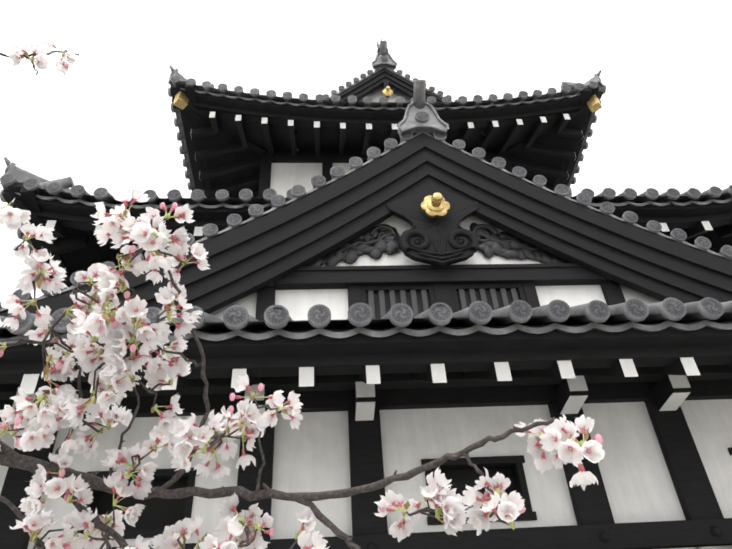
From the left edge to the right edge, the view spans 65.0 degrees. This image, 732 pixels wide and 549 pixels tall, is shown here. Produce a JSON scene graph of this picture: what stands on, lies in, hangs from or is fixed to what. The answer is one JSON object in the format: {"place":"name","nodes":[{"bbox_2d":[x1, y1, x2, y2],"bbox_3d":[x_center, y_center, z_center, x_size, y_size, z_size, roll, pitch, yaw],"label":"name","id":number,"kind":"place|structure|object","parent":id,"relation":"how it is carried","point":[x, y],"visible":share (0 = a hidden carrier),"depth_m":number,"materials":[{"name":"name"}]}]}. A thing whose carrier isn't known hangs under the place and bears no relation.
{"place":"outdoors","nodes":[
{"label":"outdoors","id":0,"kind":"place"},
{"bbox_2d":[0,49,580,548],"bbox_3d":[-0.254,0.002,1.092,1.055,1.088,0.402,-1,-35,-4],"label":"cherry tree","id":1,"kind":"object","parent":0,"point":[10,457],"depth_m":0.97,"materials":[{"name":"plant"}]},
{"bbox_2d":[0,32,604,548],"bbox_3d":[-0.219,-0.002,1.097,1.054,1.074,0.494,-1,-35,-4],"label":"cherry blossoms","id":2,"kind":"object","parent":1,"relation":"attached to","point":[64,406],"visible":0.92,"depth_m":0.95,"materials":[{"name":"white plant"}]},
{"bbox_2d":[0,0,731,306],"label":"sky","id":3,"kind":"structure","parent":0,"point":[664,121],"materials":[{"name":"white"}]},
{"bbox_2d":[668,545,731,548],"bbox_3d":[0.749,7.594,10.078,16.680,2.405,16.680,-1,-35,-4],"label":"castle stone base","id":4,"kind":"object","parent":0,"point":[720,547],"depth_m":4.83,"materials":[{"name":"grey stone"}]},
{"bbox_2d":[0,35,731,548],"bbox_3d":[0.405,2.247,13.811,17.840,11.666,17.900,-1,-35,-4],"label":"castle keep","id":5,"kind":"structure","parent":4,"relation":"on","point":[400,273],"depth_m":5.75,"materials":[{"name":"black wood"}]}
]}

